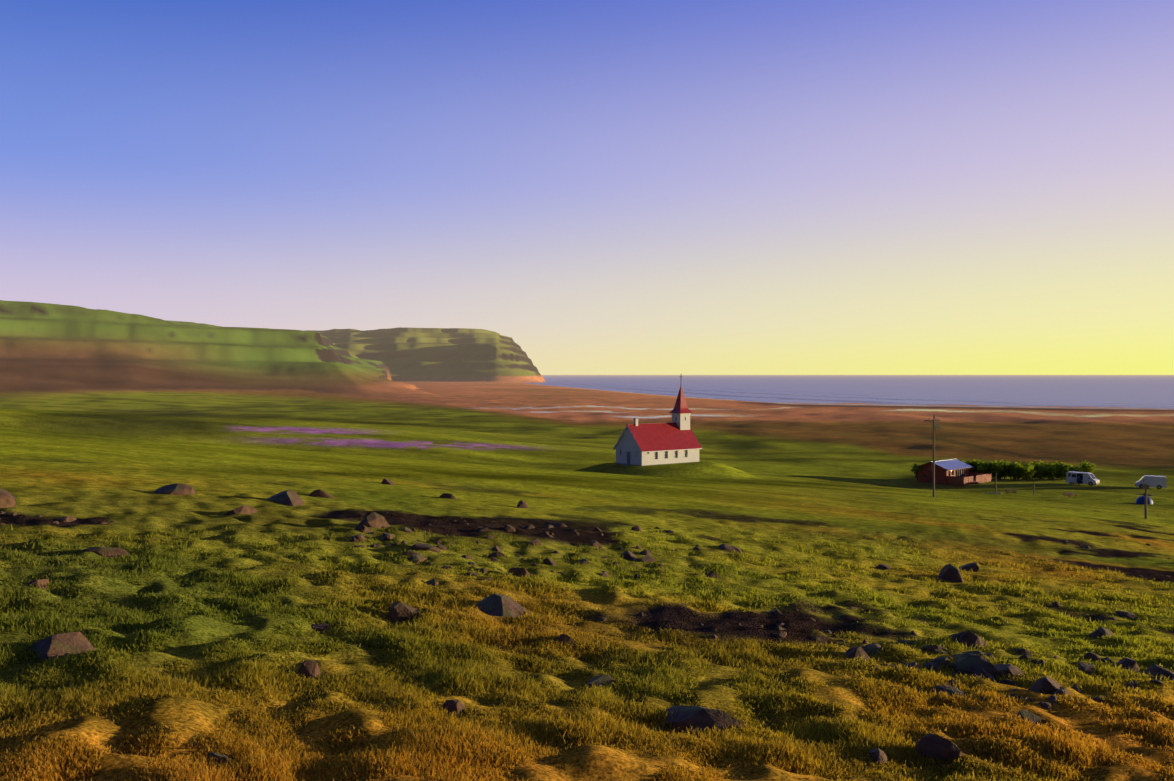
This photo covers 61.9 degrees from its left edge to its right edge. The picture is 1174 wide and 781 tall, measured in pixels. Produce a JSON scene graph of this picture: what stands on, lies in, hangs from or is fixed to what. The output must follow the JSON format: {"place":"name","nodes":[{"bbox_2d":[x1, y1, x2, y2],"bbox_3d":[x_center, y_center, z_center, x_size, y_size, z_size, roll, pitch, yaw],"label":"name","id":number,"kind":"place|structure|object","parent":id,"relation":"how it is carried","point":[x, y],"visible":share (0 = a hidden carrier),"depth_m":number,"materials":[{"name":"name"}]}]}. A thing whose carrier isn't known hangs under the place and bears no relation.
{"place":"outdoors","nodes":[
{"label":"outdoors","id":0,"kind":"place"},
{"bbox_2d":[0,300,1173,780],"bbox_3d":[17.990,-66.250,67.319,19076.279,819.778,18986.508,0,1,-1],"label":"ground","id":1,"kind":"structure","parent":0,"point":[114,420],"depth_m":45.24,"materials":[{"name":"green plant"}]},
{"bbox_2d":[0,523,1173,780],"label":"grass tufts","id":2,"kind":"object","parent":1,"relation":"on","point":[444,747],"visible":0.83,"depth_m":12.08,"materials":[{"name":"green plant"}]},
{"bbox_2d":[0,479,1173,765],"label":"rocks","id":3,"kind":"object","parent":1,"relation":"on","point":[970,663],"visible":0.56,"depth_m":16.46,"materials":[{"name":"grey stone"}]},
{"bbox_2d":[613,386,701,465],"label":"church","id":4,"kind":"structure","parent":1,"relation":"on","point":[675,440],"depth_m":153.26,"materials":[{"name":"white wood"}]},
{"bbox_2d":[924,416,939,496],"bbox_3d":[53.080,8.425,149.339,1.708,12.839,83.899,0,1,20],"label":"utility pole","id":5,"kind":"object","parent":1,"relation":"on","point":[934,428],"visible":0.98,"depth_m":110.52,"materials":[{"name":"brown wood"}]},
{"bbox_2d":[913,459,991,484],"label":"cabin","id":6,"kind":"object","parent":1,"relation":"on","point":[953,471],"visible":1,"depth_m":189.17,"materials":[{"name":"red wood"}]},
{"bbox_2d":[995,473,996,490],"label":"post","id":7,"kind":"object","parent":1,"relation":"on","point":[996,483],"visible":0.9,"depth_m":170.87,"materials":[{"name":"brown wood"}]},
{"bbox_2d":[910,459,1095,480],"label":"hedge","id":8,"kind":"object","parent":1,"relation":"on","point":[1034,470],"visible":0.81,"depth_m":195.77,"materials":[{"name":"green plant"}]},
{"bbox_2d":[1004,489,1015,493],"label":"picnic table","id":9,"kind":"object","parent":1,"relation":"on","point":[1007,492],"visible":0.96,"depth_m":161.72,"materials":[{"name":"brown wood"}]},
{"bbox_2d":[1061,492,1076,497],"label":"picnic table","id":10,"kind":"object","parent":1,"relation":"on","point":[1068,494],"visible":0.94,"depth_m":157.02,"materials":[{"name":"brown wood"}]},
{"bbox_2d":[1066,471,1099,485],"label":"camper van","id":11,"kind":"object","parent":1,"relation":"on","point":[1079,478],"visible":0.92,"depth_m":187.70,"materials":[{"name":"white paint"}]},
{"bbox_2d":[1142,484,1148,518],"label":"post","id":12,"kind":"object","parent":1,"relation":"on","point":[1145,486],"visible":0.96,"depth_m":96.72,"materials":[{"name":"brown wood"}]},
{"bbox_2d":[1136,496,1154,503],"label":"tent","id":13,"kind":"object","parent":1,"relation":"on","point":[1140,500],"visible":0.73,"depth_m":146.72,"materials":[{"name":"fabric"}]},
{"bbox_2d":[1135,475,1166,488],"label":"camper van","id":14,"kind":"object","parent":1,"relation":"on","point":[1158,482],"visible":0.9,"depth_m":184.40,"materials":[{"name":"white paint"}]},
{"bbox_2d":[0,0,1173,374],"label":"sky","id":15,"kind":"structure","parent":0,"point":[598,187],"materials":[{"name":"blue"}]},
{"bbox_2d":[528,375,1173,408],"bbox_3d":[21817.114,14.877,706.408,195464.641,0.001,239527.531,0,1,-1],"label":"sea","id":16,"kind":"structure","parent":0,"point":[1140,391],"depth_m":1861.95,"materials":[{"name":"blue liquid"}]}
]}

